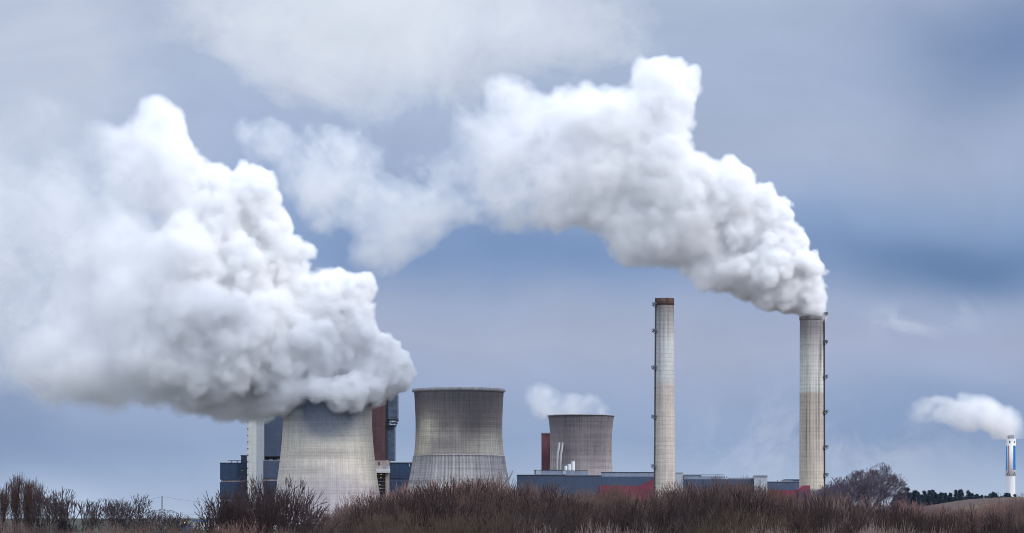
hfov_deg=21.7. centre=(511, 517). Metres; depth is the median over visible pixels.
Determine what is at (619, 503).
sapling
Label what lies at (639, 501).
bare shrub
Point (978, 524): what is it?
bare shrub
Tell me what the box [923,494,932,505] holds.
conifer tree
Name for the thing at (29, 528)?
bare shrub
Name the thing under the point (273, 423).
boiler house
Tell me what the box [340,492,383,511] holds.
bare shrub
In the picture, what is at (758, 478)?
white stair block
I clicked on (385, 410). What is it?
brown tower block
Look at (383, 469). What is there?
beige stair building
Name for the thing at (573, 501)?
sapling
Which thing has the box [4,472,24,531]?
poplar tree
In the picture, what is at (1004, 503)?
bare shrub
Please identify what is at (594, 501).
bare shrub
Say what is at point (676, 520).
bare shrub
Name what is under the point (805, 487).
magenta gatehouse
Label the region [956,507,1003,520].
bare shrub
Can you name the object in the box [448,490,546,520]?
bare shrub
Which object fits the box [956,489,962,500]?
conifer tree
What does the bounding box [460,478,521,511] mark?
bare shrub
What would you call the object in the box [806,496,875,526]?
sapling
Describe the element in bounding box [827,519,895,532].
bare shrub
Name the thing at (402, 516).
bare shrub
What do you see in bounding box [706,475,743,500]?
bare tree
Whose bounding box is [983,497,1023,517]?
bare shrub
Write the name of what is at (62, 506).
bare tree
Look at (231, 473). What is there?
navy block
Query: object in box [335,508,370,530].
bare shrub
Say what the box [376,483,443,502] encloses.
bare shrub
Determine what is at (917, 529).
bare shrub
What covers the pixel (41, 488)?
poplar tree
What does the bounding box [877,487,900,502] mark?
bare tree
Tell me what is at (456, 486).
bare shrub
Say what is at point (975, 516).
bare shrub
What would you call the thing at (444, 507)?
sapling
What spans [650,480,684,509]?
bare tree
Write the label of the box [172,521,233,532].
bare shrub
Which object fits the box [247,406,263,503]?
stair tower
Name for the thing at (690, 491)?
bare tree
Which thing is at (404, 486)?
bare shrub
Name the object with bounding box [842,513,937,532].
bare shrub
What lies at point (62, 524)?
evergreen bush
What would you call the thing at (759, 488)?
bare tree
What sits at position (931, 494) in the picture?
conifer tree
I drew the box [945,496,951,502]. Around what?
conifer tree
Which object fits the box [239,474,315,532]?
bare tree
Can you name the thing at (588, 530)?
dry shrub
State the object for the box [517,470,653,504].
turbine hall
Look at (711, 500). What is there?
bush
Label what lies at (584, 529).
bare shrub
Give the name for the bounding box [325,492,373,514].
bare shrub
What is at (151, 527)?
bare shrub
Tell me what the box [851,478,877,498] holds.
bare tree
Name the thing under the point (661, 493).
bare shrub
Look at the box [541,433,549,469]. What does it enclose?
brown boiler block
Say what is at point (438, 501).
bare shrub
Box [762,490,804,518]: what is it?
bare shrub
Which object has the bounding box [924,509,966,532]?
sapling
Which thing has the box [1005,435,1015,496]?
slim chimney
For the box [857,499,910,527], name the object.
bush
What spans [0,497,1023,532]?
ground
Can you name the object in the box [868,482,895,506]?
bare tree
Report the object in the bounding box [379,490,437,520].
sapling
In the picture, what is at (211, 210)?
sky
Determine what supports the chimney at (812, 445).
on the ground
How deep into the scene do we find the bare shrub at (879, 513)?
244.11 m
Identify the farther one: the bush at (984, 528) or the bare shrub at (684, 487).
the bare shrub at (684, 487)
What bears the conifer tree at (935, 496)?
on the ground
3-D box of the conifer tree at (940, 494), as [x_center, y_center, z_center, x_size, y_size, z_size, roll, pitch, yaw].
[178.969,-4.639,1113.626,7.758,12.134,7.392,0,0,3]
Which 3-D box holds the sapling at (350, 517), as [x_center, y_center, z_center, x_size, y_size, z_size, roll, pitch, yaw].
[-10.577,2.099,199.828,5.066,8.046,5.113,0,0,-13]
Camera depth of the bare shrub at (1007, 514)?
252.97 m
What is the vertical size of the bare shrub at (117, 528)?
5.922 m
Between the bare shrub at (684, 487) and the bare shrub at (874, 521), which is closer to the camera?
the bare shrub at (874, 521)
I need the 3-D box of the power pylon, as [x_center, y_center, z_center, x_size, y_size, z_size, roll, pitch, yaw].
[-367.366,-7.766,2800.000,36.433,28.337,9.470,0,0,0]
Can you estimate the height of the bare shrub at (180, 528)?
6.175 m
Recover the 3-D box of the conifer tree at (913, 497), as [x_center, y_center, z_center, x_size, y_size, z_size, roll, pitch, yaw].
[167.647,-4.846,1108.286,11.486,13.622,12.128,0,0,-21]
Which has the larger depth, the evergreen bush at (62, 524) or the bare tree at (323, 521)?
the evergreen bush at (62, 524)
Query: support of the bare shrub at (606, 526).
on the ground
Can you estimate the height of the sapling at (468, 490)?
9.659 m
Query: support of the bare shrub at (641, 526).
on the ground
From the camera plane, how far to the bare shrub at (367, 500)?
288.94 m
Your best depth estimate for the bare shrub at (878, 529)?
157.80 m
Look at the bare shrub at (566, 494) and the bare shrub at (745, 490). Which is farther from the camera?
the bare shrub at (566, 494)
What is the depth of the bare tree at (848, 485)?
872.68 m
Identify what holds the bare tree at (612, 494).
on the ground
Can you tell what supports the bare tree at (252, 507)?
on the ground
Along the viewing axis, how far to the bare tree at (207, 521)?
214.77 m
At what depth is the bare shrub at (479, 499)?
239.00 m
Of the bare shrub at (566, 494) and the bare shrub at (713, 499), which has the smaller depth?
the bare shrub at (713, 499)
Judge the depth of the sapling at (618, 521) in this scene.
178.40 m
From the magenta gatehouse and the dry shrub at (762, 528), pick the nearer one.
the dry shrub at (762, 528)
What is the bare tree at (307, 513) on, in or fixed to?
on the ground
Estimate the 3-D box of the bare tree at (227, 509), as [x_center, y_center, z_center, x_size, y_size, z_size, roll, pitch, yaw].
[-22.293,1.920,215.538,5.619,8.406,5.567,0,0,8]
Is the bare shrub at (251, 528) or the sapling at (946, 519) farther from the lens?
the sapling at (946, 519)
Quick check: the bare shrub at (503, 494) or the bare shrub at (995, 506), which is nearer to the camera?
the bare shrub at (503, 494)
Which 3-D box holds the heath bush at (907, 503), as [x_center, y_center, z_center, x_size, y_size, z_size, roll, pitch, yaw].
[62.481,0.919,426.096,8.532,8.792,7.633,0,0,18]
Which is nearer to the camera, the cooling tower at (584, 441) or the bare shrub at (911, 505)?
the bare shrub at (911, 505)
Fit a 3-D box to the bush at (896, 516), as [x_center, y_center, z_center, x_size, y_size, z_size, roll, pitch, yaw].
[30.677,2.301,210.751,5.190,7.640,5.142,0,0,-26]
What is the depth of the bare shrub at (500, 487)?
276.29 m
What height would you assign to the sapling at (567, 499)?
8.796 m
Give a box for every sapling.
[342,492,399,532]
[366,491,399,526]
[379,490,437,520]
[383,478,458,532]
[405,481,497,532]
[424,476,504,520]
[505,481,572,532]
[524,485,599,532]
[539,486,604,521]
[566,494,672,532]
[585,498,642,528]
[625,499,661,525]
[649,485,730,532]
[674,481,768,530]
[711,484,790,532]
[773,490,840,532]
[796,489,859,532]
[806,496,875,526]
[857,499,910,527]
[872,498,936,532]
[901,506,945,531]
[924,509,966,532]
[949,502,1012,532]
[979,510,1017,532]
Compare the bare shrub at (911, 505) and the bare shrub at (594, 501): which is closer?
the bare shrub at (594, 501)
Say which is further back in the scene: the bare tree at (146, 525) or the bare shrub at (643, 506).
the bare tree at (146, 525)
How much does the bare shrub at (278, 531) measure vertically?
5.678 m
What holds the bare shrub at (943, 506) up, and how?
on the ground
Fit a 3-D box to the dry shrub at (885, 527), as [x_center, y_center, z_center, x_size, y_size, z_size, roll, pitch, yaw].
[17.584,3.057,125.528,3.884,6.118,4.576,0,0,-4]
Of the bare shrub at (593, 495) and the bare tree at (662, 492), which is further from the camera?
the bare shrub at (593, 495)
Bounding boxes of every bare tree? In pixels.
[15,489,75,532]
[27,487,116,532]
[44,496,72,530]
[82,503,106,532]
[87,497,144,532]
[98,501,137,532]
[101,493,166,532]
[124,515,168,532]
[134,512,207,532]
[187,499,251,532]
[193,498,249,532]
[201,486,261,532]
[203,490,261,532]
[226,480,281,532]
[228,474,306,532]
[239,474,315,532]
[246,494,340,532]
[256,486,328,532]
[452,480,479,507]
[463,478,506,501]
[596,483,624,509]
[638,488,666,516]
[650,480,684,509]
[655,484,675,511]
[679,483,702,506]
[699,476,728,506]
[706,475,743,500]
[732,476,759,507]
[753,481,774,509]
[794,489,809,504]
[806,485,856,500]
[811,482,847,505]
[816,477,870,502]
[822,476,890,501]
[835,483,865,505]
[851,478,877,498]
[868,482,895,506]
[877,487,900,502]
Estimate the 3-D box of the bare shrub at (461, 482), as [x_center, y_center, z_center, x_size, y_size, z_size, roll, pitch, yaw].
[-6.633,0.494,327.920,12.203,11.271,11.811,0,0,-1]
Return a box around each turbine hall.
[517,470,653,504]
[683,475,753,494]
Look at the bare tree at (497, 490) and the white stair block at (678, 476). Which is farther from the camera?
the white stair block at (678, 476)
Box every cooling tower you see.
[270,396,379,523]
[406,387,510,493]
[547,414,614,474]
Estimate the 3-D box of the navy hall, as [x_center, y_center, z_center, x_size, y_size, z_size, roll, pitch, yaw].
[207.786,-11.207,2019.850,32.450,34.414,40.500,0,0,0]
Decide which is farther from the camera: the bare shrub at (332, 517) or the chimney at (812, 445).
the chimney at (812, 445)
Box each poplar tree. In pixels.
[0,481,18,532]
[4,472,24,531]
[15,477,42,531]
[23,479,48,532]
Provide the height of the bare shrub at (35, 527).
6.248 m
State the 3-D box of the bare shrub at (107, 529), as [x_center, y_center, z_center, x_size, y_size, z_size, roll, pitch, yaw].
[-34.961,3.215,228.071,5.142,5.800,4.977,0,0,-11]
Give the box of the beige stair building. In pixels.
[375,460,389,499]
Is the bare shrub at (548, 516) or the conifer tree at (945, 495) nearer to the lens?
the bare shrub at (548, 516)
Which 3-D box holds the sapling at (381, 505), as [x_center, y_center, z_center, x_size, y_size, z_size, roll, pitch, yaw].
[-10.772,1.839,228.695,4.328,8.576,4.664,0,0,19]
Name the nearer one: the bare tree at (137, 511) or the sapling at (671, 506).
the sapling at (671, 506)
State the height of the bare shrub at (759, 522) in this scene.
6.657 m
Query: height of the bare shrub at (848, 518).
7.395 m
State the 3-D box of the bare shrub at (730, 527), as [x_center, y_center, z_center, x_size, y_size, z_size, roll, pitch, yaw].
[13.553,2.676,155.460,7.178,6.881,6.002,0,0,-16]
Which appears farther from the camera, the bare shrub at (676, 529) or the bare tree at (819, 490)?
the bare tree at (819, 490)
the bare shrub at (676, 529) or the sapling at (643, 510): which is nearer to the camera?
the bare shrub at (676, 529)
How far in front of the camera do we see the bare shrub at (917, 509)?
337.80 m
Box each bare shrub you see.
[0,517,75,532]
[0,520,32,532]
[0,524,44,532]
[8,522,47,532]
[33,521,71,532]
[86,522,128,532]
[97,523,143,532]
[102,521,141,532]
[133,521,171,532]
[142,520,204,532]
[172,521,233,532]
[215,517,265,532]
[215,519,247,532]
[276,524,314,532]
[291,520,340,532]
[312,504,343,524]
[313,515,354,532]
[315,513,354,531]
[321,503,372,530]
[323,494,396,529]
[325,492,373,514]
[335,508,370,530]
[339,490,411,509]
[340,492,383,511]
[345,492,385,511]
[347,505,422,531]
[355,487,395,507]
[374,511,451,532]
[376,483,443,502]
[377,492,488,525]
[379,478,451,500]
[379,508,461,532]
[382,490,412,508]
[386,488,488,510]
[407,476,476,496]
[417,476,488,496]
[428,476,489,496]
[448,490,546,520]
[450,488,510,527]
[451,488,506,515]
[460,470,519,488]
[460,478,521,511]
[465,505,561,532]
[471,483,536,512]
[473,477,581,500]
[473,478,516,506]
[478,507,592,532]
[486,501,580,532]
[498,486,580,525]
[498,492,574,521]
[509,495,621,532]
[518,485,594,508]
[538,481,579,503]
[553,512,601,532]
[555,493,617,522]
[563,520,600,532]
[573,485,631,504]
[581,494,642,526]
[585,488,646,510]
[586,520,666,532]
[589,483,655,508]
[606,515,670,532]
[608,519,668,532]
[614,491,659,512]
[618,484,684,511]
[625,482,701,515]
[627,490,689,519]
[627,514,712,532]
[628,502,719,532]
[640,506,678,531]
[663,478,718,499]
[663,486,770,521]
[666,486,733,511]
[688,504,794,532]
[694,501,797,532]
[703,489,787,530]
[715,476,800,509]
[728,481,802,516]
[729,512,829,532]
[731,507,805,532]
[733,486,773,501]
[739,494,825,528]
[759,500,816,532]
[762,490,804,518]
[773,490,839,513]
[782,496,872,515]
[792,488,844,506]
[796,503,870,532]
[802,491,870,518]
[808,501,867,525]
[814,492,876,512]
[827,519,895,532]
[830,519,898,532]
[834,507,900,532]
[836,498,889,532]
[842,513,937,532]
[850,504,917,524]
[850,511,915,532]
[855,496,889,511]
[879,502,925,520]
[885,516,950,532]
[889,497,927,516]
[895,501,941,516]
[904,524,938,532]
[920,505,953,520]
[929,502,975,524]
[935,511,976,531]
[940,509,988,528]
[941,517,998,532]
[942,509,1012,532]
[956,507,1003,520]
[958,514,1006,532]
[972,509,1023,532]
[973,498,1018,516]
[976,494,1022,521]
[976,507,1023,528]
[977,502,1022,531]
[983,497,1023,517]
[984,517,1023,532]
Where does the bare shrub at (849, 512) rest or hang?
on the ground
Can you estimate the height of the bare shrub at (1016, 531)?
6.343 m
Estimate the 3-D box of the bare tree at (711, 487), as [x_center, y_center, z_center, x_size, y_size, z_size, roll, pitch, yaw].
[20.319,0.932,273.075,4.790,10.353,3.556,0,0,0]
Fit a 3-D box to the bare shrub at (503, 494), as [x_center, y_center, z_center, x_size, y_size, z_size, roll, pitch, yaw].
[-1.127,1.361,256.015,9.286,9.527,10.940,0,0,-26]
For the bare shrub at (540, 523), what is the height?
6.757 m
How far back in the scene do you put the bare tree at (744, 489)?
259.31 m
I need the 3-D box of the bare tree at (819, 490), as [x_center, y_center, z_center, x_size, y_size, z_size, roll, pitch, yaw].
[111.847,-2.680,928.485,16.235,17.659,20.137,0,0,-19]
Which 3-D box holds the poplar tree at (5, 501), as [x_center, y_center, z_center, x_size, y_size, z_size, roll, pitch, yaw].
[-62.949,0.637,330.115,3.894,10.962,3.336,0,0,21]
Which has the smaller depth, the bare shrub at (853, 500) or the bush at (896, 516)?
the bush at (896, 516)
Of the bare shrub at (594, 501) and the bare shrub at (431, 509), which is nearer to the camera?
the bare shrub at (431, 509)
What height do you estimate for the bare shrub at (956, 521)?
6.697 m
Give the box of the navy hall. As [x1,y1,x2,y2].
[767,479,798,500]
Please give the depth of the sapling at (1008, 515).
190.26 m
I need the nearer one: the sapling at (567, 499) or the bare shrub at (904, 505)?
the sapling at (567, 499)
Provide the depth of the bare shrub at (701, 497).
249.78 m
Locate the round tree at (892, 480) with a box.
[835,462,909,505]
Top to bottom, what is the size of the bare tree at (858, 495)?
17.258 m
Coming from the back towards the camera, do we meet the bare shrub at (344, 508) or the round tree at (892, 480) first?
the round tree at (892, 480)
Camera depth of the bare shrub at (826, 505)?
275.08 m
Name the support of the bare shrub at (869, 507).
on the ground
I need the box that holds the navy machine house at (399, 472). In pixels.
[389,462,411,495]
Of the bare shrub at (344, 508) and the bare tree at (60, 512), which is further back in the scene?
the bare tree at (60, 512)
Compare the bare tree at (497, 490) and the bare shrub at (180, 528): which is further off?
the bare tree at (497, 490)
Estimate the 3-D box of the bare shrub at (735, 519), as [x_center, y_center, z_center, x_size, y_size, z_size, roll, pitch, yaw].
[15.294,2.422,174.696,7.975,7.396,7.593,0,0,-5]
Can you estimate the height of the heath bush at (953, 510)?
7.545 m
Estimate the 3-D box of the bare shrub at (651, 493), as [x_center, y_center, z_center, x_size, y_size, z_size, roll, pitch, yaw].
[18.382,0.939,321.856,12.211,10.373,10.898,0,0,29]
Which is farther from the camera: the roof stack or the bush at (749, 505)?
the roof stack
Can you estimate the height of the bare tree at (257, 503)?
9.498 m
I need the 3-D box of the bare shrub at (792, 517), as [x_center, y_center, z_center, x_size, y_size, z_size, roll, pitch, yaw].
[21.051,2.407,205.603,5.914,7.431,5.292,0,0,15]
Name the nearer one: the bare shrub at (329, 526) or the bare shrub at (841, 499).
the bare shrub at (329, 526)
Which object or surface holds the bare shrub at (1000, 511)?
on the ground
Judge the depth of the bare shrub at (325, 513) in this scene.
330.08 m
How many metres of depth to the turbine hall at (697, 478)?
2000.00 m
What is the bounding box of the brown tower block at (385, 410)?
[372,393,398,460]
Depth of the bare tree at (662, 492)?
268.37 m
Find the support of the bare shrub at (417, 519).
on the ground
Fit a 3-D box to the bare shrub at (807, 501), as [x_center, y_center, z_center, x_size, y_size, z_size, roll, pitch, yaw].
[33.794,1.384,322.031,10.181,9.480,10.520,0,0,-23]
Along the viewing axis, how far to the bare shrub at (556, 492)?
319.73 m
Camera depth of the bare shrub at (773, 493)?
288.57 m
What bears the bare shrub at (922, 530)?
on the ground
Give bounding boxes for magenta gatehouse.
[797,485,809,502]
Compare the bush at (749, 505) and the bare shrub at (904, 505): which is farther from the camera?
the bare shrub at (904, 505)
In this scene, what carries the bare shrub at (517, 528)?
on the ground
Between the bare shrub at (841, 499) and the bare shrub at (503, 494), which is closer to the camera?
the bare shrub at (503, 494)
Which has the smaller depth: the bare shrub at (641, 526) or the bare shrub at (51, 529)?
the bare shrub at (641, 526)
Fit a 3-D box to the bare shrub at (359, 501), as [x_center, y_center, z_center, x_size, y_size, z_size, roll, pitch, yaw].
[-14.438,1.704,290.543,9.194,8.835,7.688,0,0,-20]
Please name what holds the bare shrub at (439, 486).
on the ground
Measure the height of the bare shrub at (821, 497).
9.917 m
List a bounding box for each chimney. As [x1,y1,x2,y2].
[651,298,674,505]
[799,312,828,497]
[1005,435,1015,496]
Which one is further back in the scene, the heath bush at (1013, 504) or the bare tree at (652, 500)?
the heath bush at (1013, 504)
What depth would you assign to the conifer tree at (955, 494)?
1128.31 m
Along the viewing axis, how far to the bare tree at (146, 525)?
279.81 m
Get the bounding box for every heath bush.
[884,499,925,521]
[896,502,939,518]
[938,504,969,516]
[992,499,1023,514]
[1004,494,1023,510]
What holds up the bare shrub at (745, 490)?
on the ground
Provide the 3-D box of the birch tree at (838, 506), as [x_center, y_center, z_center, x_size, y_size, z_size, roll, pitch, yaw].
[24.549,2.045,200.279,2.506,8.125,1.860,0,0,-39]
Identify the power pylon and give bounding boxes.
[145,496,178,522]
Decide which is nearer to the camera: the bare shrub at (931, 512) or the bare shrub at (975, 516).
the bare shrub at (975, 516)
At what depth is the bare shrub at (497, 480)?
329.45 m
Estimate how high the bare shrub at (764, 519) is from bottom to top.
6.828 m
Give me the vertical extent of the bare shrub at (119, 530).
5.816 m
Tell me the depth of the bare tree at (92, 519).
339.80 m
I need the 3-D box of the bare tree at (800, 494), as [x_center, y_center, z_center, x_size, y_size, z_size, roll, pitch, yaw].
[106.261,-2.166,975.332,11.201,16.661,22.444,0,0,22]
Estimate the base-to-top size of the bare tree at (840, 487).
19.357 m
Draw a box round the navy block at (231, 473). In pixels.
[220,455,246,513]
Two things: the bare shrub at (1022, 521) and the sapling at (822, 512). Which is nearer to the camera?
the sapling at (822, 512)
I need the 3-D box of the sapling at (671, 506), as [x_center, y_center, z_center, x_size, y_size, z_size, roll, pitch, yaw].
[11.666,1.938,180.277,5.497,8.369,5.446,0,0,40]
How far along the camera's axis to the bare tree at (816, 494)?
880.63 m
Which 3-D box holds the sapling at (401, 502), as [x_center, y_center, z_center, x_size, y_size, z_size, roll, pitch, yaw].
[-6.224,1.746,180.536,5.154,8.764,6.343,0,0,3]
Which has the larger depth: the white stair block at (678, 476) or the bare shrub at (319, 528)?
the white stair block at (678, 476)
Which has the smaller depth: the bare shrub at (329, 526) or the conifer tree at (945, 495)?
the bare shrub at (329, 526)
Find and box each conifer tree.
[907,490,921,505]
[921,489,926,505]
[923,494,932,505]
[926,490,934,504]
[932,492,938,504]
[937,492,943,503]
[942,492,947,502]
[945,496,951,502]
[953,490,958,500]
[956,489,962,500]
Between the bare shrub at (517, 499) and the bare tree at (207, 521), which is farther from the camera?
the bare shrub at (517, 499)
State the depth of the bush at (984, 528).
189.75 m
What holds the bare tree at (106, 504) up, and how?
on the ground
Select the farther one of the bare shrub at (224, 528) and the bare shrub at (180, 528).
the bare shrub at (180, 528)
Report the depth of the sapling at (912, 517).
222.66 m
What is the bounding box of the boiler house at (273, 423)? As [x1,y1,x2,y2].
[263,409,298,524]
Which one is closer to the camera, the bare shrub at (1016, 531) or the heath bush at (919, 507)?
the bare shrub at (1016, 531)
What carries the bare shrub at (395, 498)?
on the ground
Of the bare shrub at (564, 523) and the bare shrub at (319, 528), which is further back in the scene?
the bare shrub at (319, 528)
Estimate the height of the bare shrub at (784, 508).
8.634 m
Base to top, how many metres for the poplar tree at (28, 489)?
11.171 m
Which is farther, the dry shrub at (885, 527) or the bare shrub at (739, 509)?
the bare shrub at (739, 509)
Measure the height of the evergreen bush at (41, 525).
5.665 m
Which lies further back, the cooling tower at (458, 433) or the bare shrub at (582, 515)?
the cooling tower at (458, 433)
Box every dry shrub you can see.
[568,523,608,532]
[587,518,637,532]
[600,524,659,532]
[732,517,784,532]
[854,518,914,532]
[859,525,896,532]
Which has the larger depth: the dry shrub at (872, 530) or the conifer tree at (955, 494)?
the conifer tree at (955, 494)
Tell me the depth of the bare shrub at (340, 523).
236.06 m
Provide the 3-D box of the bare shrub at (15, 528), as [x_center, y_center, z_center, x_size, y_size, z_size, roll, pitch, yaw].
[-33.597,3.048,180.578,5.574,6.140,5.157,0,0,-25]
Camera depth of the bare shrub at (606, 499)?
279.34 m
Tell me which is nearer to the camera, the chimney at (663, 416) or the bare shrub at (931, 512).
the bare shrub at (931, 512)
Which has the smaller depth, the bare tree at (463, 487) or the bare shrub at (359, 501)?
the bare tree at (463, 487)
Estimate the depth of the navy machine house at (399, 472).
2124.00 m
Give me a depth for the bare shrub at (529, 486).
295.64 m
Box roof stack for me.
[571,460,574,470]
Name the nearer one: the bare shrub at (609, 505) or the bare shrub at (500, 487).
the bare shrub at (609, 505)
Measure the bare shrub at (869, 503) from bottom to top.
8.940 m
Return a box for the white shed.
[187,520,280,528]
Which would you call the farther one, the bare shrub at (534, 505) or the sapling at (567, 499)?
the sapling at (567, 499)
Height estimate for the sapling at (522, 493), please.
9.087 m
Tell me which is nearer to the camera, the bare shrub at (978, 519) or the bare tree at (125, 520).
the bare shrub at (978, 519)
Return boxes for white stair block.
[675,472,682,492]
[752,475,766,494]
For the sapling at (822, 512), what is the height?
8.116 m
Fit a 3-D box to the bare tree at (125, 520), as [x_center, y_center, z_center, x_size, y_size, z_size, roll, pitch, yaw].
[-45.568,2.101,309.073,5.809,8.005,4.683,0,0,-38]
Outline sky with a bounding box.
[0,0,1023,517]
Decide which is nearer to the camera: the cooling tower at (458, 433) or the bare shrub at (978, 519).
the bare shrub at (978, 519)
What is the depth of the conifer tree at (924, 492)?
1150.39 m
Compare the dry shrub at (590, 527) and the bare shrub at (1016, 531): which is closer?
the dry shrub at (590, 527)
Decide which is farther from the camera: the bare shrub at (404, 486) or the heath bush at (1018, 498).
the heath bush at (1018, 498)
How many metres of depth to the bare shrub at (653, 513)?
203.35 m
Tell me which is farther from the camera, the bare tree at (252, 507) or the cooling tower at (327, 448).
the cooling tower at (327, 448)
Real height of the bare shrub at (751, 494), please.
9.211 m
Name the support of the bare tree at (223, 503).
on the ground
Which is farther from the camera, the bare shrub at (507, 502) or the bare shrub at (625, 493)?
the bare shrub at (625, 493)
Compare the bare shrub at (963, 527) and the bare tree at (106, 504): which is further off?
the bare tree at (106, 504)
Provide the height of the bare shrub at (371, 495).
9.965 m
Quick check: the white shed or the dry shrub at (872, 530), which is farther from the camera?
the white shed
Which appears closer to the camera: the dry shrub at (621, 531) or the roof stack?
the dry shrub at (621, 531)
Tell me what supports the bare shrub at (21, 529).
on the ground
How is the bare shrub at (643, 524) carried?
on the ground
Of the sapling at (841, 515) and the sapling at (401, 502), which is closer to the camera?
the sapling at (401, 502)
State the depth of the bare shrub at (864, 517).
215.19 m
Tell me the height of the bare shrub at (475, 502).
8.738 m
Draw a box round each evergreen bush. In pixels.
[33,523,46,532]
[52,520,73,532]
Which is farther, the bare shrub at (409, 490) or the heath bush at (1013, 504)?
the heath bush at (1013, 504)
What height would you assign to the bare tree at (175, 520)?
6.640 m
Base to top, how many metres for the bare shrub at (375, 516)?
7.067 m
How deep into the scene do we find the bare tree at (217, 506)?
214.49 m
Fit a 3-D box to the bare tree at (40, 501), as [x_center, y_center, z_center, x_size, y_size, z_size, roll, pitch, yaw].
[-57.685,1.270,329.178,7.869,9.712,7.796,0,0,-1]
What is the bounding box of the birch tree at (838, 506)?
[823,490,852,532]
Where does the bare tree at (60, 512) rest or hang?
on the ground

